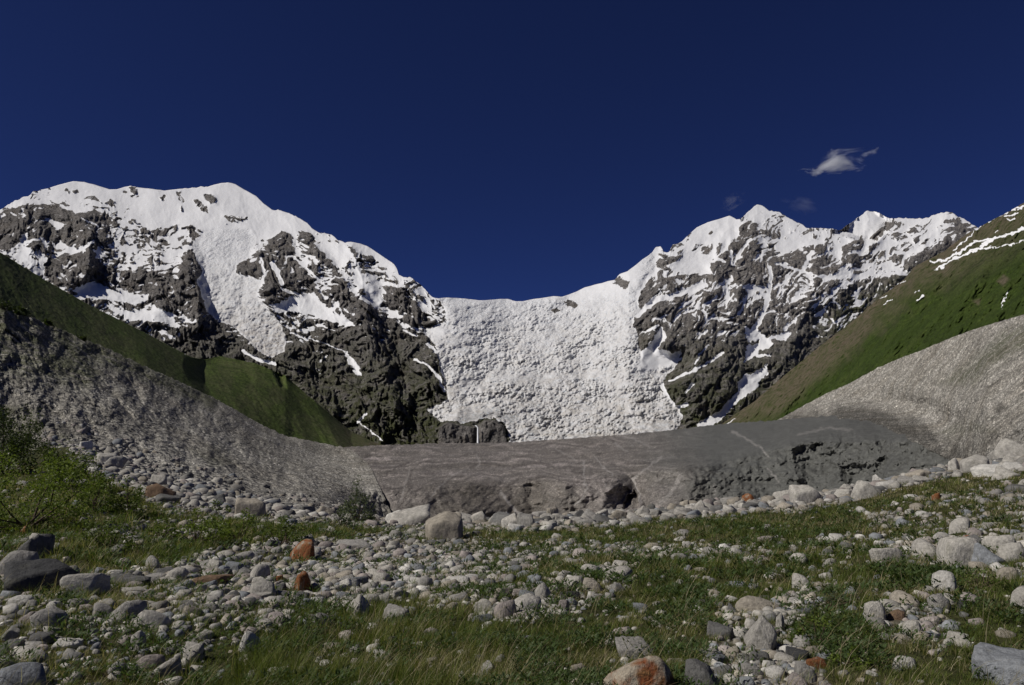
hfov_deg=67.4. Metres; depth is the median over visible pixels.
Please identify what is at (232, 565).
stone
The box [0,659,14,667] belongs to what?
stone
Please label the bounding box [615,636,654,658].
stone
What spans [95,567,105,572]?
stone
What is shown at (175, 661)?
stone
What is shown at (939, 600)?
stone
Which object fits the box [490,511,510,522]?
boulder
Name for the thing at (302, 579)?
stone
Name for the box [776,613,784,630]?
stone
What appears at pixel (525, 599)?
boulder
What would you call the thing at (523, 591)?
stone
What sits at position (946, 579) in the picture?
stone
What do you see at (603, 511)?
boulder
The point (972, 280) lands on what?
meadow slope
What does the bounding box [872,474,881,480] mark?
boulder
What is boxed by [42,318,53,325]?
shrub
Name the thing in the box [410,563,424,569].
stone
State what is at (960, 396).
moraine slope
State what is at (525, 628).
dry grass
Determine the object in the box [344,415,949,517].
glacier tongue
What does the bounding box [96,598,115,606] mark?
stone
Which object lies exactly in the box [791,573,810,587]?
stone
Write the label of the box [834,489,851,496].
stone
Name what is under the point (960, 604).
stone
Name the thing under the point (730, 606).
stone
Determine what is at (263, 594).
stone
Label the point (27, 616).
stone
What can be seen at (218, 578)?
stone
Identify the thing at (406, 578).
stone
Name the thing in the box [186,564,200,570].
stone
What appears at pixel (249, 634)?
stone
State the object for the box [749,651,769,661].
stone
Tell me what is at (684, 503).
boulder
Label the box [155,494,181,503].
boulder
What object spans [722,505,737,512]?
stone
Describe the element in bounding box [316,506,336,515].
boulder
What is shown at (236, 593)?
stone
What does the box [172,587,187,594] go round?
stone
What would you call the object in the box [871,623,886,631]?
stone
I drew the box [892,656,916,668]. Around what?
stone
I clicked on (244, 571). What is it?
stone
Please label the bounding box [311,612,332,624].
stone
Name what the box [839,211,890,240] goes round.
snow peak
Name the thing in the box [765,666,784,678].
stone
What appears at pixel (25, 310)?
shrub
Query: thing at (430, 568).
stone
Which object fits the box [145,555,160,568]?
stone
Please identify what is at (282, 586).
stone
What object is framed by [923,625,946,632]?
stone
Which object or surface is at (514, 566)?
stone
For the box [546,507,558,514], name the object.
boulder
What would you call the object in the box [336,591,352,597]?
stone
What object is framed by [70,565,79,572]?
stone
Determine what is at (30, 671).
stone
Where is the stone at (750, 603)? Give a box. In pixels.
[735,595,779,610]
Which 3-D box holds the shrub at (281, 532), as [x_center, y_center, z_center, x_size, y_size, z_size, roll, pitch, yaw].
[-5.566,4.547,18.592,1.653,0.769,1.289,8,-12,-42]
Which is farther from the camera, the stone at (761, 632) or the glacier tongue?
the glacier tongue
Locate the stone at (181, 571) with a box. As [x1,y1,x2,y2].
[165,566,186,580]
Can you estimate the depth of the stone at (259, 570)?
12.23 m
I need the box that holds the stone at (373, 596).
[364,594,378,603]
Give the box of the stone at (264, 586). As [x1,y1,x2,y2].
[249,581,275,595]
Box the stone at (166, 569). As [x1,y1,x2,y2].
[154,567,173,572]
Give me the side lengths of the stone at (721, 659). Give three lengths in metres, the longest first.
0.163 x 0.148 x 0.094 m
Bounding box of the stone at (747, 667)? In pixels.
[741,662,763,675]
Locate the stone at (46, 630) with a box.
[43,626,62,633]
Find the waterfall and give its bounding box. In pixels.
[475,425,478,442]
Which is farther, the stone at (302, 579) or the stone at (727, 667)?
the stone at (302, 579)
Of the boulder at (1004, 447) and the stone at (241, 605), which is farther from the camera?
the boulder at (1004, 447)
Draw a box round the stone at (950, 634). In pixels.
[946,631,965,640]
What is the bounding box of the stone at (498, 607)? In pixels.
[494,599,516,618]
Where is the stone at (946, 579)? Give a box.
[931,570,956,590]
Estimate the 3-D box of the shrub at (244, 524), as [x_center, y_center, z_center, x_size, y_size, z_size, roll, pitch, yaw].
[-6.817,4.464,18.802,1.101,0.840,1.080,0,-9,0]
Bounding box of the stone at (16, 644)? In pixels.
[7,639,25,648]
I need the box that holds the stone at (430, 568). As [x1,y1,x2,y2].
[425,566,438,572]
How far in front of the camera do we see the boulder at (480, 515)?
30.42 m
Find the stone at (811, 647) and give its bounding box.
[805,645,826,653]
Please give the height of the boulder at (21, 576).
1.119 m
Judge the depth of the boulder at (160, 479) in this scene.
43.51 m
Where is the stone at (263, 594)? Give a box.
[250,592,271,597]
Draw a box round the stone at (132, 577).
[111,573,150,586]
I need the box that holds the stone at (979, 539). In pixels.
[967,534,981,541]
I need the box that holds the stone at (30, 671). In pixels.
[0,662,46,684]
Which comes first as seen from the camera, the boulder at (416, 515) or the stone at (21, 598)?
the stone at (21, 598)
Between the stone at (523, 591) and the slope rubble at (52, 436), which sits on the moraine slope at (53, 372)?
the slope rubble at (52, 436)
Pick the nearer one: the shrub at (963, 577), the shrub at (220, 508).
the shrub at (963, 577)
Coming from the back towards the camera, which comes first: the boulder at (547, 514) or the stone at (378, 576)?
the boulder at (547, 514)
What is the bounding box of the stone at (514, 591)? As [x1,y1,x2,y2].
[512,589,521,595]
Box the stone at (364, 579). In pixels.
[352,576,368,583]
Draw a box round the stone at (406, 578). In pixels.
[400,575,415,582]
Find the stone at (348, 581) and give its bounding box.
[339,578,357,587]
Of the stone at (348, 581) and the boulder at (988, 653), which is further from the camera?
the stone at (348, 581)
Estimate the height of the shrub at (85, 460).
1.634 m
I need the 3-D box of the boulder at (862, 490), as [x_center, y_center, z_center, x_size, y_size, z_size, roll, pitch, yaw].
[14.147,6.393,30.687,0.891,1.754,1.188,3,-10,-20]
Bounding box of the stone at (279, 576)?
[276,575,282,580]
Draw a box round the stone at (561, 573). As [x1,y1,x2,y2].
[557,570,571,575]
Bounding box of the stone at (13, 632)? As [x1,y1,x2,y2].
[1,627,20,640]
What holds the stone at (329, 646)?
on the ground at (586, 612)
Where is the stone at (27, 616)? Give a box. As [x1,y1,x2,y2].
[19,611,36,623]
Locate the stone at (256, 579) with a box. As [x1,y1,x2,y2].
[252,576,267,583]
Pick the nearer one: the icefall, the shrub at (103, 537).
the shrub at (103, 537)
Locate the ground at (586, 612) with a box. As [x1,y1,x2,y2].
[0,446,1023,684]
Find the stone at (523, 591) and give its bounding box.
[519,590,534,595]
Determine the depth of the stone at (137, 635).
7.08 m
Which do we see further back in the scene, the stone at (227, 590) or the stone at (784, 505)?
the stone at (784, 505)
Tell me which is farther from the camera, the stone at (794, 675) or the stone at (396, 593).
the stone at (396, 593)
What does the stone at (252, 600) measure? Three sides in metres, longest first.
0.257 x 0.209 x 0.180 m
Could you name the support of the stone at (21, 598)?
on the ground at (586, 612)
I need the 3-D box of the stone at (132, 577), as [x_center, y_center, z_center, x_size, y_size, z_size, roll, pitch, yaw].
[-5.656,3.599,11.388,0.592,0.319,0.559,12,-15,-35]
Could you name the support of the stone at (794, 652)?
on the ground at (586, 612)
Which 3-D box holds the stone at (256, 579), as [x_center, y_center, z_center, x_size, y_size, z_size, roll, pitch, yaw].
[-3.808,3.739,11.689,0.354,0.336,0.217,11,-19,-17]
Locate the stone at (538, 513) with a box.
[532,511,545,516]
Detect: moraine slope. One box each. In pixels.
[0,307,390,516]
[778,314,1023,459]
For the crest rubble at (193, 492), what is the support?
on the ground at (586, 612)
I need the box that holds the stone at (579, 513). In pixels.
[574,510,583,516]
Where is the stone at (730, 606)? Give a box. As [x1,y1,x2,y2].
[727,603,735,611]
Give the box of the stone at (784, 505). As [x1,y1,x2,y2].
[774,502,794,509]
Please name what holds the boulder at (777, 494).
on the ground at (586, 612)
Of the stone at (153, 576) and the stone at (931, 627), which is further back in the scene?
the stone at (153, 576)
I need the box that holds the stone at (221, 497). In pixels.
[208,493,225,501]
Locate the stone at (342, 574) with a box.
[335,570,352,577]
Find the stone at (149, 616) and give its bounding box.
[132,610,171,628]
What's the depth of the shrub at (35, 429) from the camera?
79.46 m
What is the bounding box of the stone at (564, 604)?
[559,600,568,610]
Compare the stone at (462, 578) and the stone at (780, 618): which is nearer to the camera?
the stone at (780, 618)
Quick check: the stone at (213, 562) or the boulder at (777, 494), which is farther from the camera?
the boulder at (777, 494)
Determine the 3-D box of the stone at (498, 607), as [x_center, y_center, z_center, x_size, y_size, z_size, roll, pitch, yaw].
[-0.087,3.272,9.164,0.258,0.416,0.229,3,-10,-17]
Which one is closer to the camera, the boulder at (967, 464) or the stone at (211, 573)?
the stone at (211, 573)
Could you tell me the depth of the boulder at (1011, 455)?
35.57 m
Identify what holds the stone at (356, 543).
on the ground at (586, 612)
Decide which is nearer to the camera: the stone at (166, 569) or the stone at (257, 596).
the stone at (257, 596)
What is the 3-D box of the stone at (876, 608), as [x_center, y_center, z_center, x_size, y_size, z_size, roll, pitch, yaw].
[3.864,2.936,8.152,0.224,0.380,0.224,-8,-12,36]
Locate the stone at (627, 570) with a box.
[603,565,632,578]
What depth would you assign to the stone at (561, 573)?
12.09 m
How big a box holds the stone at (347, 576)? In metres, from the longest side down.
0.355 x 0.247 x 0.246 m
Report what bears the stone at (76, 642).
on the ground at (586, 612)
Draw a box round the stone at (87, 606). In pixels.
[79,604,93,611]
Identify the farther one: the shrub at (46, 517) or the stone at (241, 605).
the shrub at (46, 517)
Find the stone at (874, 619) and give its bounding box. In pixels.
[865,616,886,628]
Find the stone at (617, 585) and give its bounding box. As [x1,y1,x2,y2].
[610,582,624,592]
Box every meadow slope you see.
[0,252,380,447]
[723,203,1023,423]
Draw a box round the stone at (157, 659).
[137,654,165,668]
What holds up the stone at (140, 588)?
on the ground at (586, 612)
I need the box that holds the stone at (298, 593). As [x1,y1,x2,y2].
[293,591,309,597]
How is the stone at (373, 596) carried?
on the ground at (586, 612)
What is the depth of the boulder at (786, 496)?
35.51 m
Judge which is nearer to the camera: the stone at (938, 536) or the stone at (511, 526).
the stone at (938, 536)
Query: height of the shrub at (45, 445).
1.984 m
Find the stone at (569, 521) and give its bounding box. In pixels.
[564,519,575,524]
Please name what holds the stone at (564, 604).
on the ground at (586, 612)
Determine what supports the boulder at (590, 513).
on the ground at (586, 612)
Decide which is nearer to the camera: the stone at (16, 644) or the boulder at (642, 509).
the stone at (16, 644)
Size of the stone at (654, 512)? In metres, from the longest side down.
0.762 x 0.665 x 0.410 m
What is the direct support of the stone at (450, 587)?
on the ground at (586, 612)
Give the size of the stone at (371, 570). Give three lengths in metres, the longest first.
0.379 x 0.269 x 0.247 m
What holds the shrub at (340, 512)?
on the ground at (586, 612)
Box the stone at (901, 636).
[890,634,912,643]
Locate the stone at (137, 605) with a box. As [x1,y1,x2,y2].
[109,599,147,620]
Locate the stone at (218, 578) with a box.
[192,574,234,585]
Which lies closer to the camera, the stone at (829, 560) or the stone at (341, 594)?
the stone at (341, 594)
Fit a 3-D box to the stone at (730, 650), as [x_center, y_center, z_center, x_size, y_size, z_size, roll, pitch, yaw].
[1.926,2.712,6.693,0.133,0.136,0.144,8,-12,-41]
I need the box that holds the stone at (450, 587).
[446,582,459,590]
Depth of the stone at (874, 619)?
7.86 m
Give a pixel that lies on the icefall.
(572, 365)
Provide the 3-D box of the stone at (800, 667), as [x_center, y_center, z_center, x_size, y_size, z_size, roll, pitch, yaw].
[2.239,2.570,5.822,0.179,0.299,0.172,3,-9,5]
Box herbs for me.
[0,486,1023,684]
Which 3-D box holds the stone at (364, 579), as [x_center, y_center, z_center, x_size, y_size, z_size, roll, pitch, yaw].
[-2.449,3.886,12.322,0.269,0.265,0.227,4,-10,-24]
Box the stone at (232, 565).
[225,561,243,571]
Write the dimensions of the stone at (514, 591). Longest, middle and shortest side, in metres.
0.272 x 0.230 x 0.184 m
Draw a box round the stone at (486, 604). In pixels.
[474,601,491,613]
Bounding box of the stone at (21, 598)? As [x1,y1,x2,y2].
[6,595,33,604]
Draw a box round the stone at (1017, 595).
[1010,585,1023,606]
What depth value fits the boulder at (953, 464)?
35.84 m
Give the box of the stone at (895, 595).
[889,590,920,606]
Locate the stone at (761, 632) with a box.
[743,616,776,649]
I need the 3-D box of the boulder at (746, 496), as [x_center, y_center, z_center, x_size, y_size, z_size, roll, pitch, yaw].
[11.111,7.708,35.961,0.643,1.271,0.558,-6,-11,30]
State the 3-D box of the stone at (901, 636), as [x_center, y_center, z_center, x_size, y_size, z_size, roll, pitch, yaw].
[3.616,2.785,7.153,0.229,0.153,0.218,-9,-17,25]
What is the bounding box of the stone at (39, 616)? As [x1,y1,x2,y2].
[29,605,68,629]
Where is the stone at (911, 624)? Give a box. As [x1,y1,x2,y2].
[900,620,923,633]
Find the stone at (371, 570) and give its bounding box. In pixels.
[365,568,377,574]
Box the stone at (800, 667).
[794,661,816,682]
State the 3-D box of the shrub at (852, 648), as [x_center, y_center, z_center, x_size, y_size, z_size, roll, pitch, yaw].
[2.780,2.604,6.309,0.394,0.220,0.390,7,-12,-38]
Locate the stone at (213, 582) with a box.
[203,580,217,586]
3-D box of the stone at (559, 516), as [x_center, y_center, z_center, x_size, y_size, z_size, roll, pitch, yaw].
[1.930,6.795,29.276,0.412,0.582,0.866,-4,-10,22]
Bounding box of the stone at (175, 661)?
[150,654,183,677]
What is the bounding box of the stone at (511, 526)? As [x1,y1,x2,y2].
[507,523,524,529]
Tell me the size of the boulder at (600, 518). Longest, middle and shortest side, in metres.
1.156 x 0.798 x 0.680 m
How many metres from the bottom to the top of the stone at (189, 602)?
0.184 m
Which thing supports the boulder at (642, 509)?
on the ground at (586, 612)
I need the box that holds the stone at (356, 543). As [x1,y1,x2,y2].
[336,539,370,549]
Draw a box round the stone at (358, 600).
[349,594,368,618]
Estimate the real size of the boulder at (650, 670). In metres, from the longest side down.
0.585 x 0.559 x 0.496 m
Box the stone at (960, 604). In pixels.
[957,599,967,609]
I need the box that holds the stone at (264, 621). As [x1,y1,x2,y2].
[254,618,272,629]
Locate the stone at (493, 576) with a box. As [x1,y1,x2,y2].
[487,573,502,580]
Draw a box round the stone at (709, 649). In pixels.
[700,648,716,655]
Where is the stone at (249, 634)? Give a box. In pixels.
[238,631,260,651]
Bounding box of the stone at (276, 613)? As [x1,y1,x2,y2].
[268,611,285,624]
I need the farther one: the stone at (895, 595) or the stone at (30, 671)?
the stone at (895, 595)
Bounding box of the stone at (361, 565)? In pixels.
[352,562,364,569]
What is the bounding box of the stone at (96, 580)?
[60,573,110,595]
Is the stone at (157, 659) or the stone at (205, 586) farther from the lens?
the stone at (205, 586)
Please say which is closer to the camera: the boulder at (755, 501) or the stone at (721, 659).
the stone at (721, 659)
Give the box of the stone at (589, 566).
[581,564,600,570]
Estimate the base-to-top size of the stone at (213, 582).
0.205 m
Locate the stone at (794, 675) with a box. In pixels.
[787,672,807,684]
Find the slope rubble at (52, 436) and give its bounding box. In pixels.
[40,417,366,511]
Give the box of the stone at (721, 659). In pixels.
[706,653,727,662]
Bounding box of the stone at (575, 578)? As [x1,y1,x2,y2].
[564,575,583,589]
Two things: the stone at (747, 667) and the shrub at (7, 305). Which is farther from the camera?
the shrub at (7, 305)
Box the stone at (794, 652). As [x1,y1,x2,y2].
[786,646,809,659]
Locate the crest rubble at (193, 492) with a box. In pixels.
[2,445,1023,550]
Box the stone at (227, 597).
[222,595,235,600]
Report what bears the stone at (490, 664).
on the ground at (586, 612)
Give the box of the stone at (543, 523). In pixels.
[540,521,556,526]
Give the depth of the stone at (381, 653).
7.15 m
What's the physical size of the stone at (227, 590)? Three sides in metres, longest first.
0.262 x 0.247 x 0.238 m
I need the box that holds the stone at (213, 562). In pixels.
[206,559,222,568]
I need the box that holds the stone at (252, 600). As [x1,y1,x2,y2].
[244,598,259,607]
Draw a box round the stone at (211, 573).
[201,571,217,574]
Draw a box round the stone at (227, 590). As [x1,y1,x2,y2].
[219,588,231,594]
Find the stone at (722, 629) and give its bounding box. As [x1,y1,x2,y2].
[706,621,734,639]
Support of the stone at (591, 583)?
on the ground at (586, 612)
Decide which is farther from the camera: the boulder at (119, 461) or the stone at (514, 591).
the boulder at (119, 461)
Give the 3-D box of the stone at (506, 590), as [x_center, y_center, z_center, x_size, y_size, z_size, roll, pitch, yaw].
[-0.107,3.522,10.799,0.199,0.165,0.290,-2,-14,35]
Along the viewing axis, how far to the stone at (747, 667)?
6.01 m
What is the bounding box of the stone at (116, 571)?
[107,570,124,573]
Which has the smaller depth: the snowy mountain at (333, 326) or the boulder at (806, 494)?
the boulder at (806, 494)
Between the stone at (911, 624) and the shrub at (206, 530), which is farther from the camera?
the shrub at (206, 530)
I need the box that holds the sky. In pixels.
[0,0,1023,300]
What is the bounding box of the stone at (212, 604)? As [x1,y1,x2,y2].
[199,603,218,611]
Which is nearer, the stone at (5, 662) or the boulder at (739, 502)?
the stone at (5, 662)
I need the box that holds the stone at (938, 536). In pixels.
[933,534,942,542]
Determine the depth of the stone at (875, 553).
13.03 m
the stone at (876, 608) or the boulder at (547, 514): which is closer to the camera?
the stone at (876, 608)
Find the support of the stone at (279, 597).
on the ground at (586, 612)
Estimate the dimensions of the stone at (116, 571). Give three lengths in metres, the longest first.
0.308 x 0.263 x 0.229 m
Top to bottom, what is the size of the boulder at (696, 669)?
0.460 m
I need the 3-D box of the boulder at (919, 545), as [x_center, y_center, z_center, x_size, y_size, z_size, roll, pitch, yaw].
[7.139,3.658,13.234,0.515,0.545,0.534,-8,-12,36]
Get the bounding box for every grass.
[0,532,1022,684]
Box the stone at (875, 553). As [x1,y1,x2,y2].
[869,548,902,561]
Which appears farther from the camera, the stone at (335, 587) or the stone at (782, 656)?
the stone at (335, 587)
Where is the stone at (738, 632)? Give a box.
[734,631,743,638]
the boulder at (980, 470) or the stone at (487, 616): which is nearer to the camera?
the stone at (487, 616)
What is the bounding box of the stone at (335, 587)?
[330,584,348,591]
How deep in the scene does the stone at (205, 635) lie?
7.51 m
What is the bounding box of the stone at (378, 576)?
[373,572,389,582]
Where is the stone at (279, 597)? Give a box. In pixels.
[273,595,287,605]
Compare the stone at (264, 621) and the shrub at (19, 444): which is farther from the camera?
the shrub at (19, 444)
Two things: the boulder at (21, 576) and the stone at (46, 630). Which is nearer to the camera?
the stone at (46, 630)
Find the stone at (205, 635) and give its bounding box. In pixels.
[197,629,213,639]
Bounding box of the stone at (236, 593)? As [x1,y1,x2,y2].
[228,591,240,595]
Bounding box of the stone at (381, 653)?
[373,649,390,658]
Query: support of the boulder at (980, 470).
on the ground at (586, 612)
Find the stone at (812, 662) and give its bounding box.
[806,656,826,668]
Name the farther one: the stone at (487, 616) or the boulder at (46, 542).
the boulder at (46, 542)
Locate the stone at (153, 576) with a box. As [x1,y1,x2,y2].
[146,572,166,580]
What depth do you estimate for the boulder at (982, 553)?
12.10 m
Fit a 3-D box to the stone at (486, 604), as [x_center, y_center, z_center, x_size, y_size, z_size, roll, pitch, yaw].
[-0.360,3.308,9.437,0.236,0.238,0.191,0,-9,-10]
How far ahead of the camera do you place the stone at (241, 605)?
8.87 m
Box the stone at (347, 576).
[339,574,354,580]
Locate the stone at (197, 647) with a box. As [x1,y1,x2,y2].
[183,641,205,661]
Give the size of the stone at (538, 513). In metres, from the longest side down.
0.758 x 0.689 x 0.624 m
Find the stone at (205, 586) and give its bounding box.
[196,584,207,591]
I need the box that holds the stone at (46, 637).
[28,631,55,643]
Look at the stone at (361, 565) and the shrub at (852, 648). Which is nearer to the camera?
the shrub at (852, 648)
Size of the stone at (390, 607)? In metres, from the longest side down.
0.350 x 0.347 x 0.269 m
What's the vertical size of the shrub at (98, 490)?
1.193 m
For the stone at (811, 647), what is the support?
on the ground at (586, 612)
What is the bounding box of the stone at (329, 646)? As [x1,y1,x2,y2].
[320,642,341,651]
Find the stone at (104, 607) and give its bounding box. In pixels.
[92,602,113,618]
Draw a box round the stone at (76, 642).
[51,637,83,649]
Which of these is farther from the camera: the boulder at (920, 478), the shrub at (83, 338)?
the shrub at (83, 338)
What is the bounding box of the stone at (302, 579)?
[294,570,310,590]
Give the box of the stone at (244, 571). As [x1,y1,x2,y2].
[237,569,251,575]
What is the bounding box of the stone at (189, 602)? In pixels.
[178,600,197,611]
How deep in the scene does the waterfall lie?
1799.69 m
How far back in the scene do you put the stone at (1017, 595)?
8.44 m
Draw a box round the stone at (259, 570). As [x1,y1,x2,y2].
[250,564,270,577]
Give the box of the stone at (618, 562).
[612,560,626,565]
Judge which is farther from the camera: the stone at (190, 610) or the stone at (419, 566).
the stone at (419, 566)
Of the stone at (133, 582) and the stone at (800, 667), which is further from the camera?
the stone at (133, 582)
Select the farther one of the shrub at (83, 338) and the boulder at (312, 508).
the shrub at (83, 338)
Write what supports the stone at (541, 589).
on the ground at (586, 612)
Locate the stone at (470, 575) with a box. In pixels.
[465,574,478,578]
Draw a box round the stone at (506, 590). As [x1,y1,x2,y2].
[494,587,512,594]
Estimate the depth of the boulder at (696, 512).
28.88 m
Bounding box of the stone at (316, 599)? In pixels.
[311,597,324,603]
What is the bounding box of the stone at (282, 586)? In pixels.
[274,583,285,590]
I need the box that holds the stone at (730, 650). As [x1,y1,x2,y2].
[723,646,740,656]
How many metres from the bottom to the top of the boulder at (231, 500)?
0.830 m
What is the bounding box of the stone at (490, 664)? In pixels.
[480,660,494,674]
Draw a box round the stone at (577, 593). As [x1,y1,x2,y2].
[560,591,579,599]
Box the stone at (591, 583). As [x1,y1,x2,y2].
[582,577,602,592]
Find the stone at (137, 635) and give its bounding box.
[129,630,145,650]
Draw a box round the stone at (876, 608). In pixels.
[864,601,885,619]
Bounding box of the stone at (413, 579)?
[408,576,419,583]
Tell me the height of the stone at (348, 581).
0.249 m
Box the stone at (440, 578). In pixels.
[431,574,445,579]
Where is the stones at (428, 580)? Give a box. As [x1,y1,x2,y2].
[0,522,1023,684]
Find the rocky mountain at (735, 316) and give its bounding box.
[577,205,977,428]
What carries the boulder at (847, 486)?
on the ground at (586, 612)
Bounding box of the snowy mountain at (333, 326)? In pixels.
[0,181,510,444]
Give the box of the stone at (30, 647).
[15,645,49,661]
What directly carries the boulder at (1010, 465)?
on the ground at (586, 612)
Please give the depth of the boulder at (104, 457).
59.31 m
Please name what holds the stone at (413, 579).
on the ground at (586, 612)
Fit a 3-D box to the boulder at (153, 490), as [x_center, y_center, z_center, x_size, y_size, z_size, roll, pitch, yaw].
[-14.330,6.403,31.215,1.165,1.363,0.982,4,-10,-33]
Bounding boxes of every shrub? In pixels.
[0,296,14,311]
[0,397,44,474]
[0,414,43,450]
[0,439,114,531]
[11,437,79,468]
[13,307,23,315]
[17,304,30,316]
[23,448,118,490]
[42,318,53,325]
[72,510,162,550]
[75,472,124,511]
[76,335,87,341]
[102,471,162,516]
[143,517,179,538]
[164,505,235,544]
[203,499,231,511]
[216,507,258,541]
[242,514,313,544]
[331,507,355,527]
[338,475,377,521]
[790,615,848,644]
[802,590,852,608]
[823,644,873,667]
[954,567,1009,594]
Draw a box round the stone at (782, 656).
[773,652,795,661]
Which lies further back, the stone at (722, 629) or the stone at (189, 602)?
the stone at (189, 602)
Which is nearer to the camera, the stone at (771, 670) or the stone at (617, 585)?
the stone at (771, 670)
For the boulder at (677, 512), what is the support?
on the ground at (586, 612)
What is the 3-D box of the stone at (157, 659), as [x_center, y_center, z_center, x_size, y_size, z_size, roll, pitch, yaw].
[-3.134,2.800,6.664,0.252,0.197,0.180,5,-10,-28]
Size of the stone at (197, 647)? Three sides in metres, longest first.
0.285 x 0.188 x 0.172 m
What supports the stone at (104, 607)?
on the ground at (586, 612)
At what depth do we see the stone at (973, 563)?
11.91 m
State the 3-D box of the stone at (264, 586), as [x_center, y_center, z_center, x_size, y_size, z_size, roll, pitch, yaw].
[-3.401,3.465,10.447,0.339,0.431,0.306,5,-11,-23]
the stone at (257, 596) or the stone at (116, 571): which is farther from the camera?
the stone at (116, 571)
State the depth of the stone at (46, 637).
7.06 m
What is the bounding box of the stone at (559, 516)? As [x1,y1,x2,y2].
[555,513,568,519]
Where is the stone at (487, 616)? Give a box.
[472,613,492,622]
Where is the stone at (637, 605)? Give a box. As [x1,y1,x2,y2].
[633,603,648,610]
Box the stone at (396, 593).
[393,589,409,598]
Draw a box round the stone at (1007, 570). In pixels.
[996,567,1017,578]
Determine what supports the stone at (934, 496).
on the ground at (586, 612)
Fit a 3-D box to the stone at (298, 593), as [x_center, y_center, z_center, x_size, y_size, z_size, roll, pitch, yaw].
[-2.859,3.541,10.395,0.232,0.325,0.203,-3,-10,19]
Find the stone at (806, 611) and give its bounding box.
[796,607,813,616]
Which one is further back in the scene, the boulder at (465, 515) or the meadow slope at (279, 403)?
the meadow slope at (279, 403)
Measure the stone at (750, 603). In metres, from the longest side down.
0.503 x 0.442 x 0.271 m
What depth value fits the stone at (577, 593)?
10.46 m
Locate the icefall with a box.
[424,253,682,441]
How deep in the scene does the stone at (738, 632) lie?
7.37 m
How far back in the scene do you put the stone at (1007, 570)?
10.18 m
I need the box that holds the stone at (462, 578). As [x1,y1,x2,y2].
[450,576,469,581]
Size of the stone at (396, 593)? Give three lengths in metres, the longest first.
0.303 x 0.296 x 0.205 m
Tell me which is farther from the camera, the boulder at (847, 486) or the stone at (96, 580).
the boulder at (847, 486)
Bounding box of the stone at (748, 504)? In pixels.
[742,502,757,508]
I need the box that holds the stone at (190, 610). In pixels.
[182,605,204,616]
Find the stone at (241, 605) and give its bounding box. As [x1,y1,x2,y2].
[235,600,249,610]
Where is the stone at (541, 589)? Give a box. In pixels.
[535,582,550,598]
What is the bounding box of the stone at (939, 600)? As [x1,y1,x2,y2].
[927,593,951,610]
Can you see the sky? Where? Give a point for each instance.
(515, 150)
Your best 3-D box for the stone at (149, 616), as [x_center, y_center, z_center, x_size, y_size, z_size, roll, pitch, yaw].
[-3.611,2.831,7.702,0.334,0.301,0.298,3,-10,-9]
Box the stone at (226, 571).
[218,569,233,574]
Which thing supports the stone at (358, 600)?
on the ground at (586, 612)
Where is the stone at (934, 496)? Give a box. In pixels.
[931,493,939,499]
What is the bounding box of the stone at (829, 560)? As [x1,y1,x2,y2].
[822,558,835,566]
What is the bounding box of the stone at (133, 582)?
[126,581,143,586]
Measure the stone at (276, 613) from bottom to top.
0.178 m
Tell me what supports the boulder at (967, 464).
on the ground at (586, 612)
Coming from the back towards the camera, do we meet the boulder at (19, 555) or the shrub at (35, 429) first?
the shrub at (35, 429)
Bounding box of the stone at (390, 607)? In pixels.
[382,603,410,621]
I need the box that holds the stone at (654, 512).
[649,509,661,514]
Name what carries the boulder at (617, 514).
on the ground at (586, 612)
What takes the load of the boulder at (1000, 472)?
on the ground at (586, 612)
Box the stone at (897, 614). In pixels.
[888,609,904,619]
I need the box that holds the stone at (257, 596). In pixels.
[245,593,263,599]
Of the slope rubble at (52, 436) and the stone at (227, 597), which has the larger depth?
the slope rubble at (52, 436)
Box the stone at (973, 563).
[968,561,989,568]
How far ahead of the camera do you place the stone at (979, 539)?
13.53 m
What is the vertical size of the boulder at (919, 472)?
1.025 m
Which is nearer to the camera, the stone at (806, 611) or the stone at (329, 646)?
the stone at (329, 646)
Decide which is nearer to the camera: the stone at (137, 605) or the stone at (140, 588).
the stone at (137, 605)
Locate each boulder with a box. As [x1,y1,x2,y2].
[0,550,38,574]
[4,559,79,593]
[17,534,54,558]
[79,441,92,449]
[94,452,116,461]
[105,456,127,467]
[145,483,175,496]
[150,475,166,484]
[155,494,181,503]
[225,497,236,506]
[234,498,265,516]
[290,539,314,559]
[296,506,315,511]
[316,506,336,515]
[385,510,401,522]
[391,503,429,524]
[425,511,462,539]
[461,512,470,518]
[471,511,486,521]
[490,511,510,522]
[501,512,516,527]
[515,593,540,611]
[516,512,533,526]
[540,513,554,518]
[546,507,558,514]
[582,509,595,518]
[594,513,612,522]
[595,509,608,514]
[603,656,674,684]
[609,510,626,519]
[634,505,649,515]
[673,508,687,516]
[680,500,688,505]
[683,658,717,684]
[685,509,701,518]
[694,500,705,509]
[734,500,745,506]
[742,493,753,500]
[746,499,759,503]
[772,490,788,498]
[782,494,788,500]
[788,485,821,503]
[839,484,852,488]
[851,480,880,499]
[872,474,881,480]
[897,476,911,483]
[905,469,930,476]
[911,538,935,558]
[912,475,929,482]
[936,537,979,566]
[948,458,959,470]
[949,517,969,533]
[959,454,989,472]
[970,464,1001,476]
[971,543,1005,565]
[971,642,1023,684]
[981,535,1015,553]
[991,438,1023,459]
[991,465,1019,479]
[997,542,1023,561]
[1002,462,1022,469]
[1006,453,1016,457]
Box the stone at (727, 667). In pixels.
[714,665,733,675]
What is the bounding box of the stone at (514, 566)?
[508,565,521,571]
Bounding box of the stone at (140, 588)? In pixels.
[120,586,147,595]
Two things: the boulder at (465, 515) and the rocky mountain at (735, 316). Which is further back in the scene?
the rocky mountain at (735, 316)
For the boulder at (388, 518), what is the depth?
29.96 m

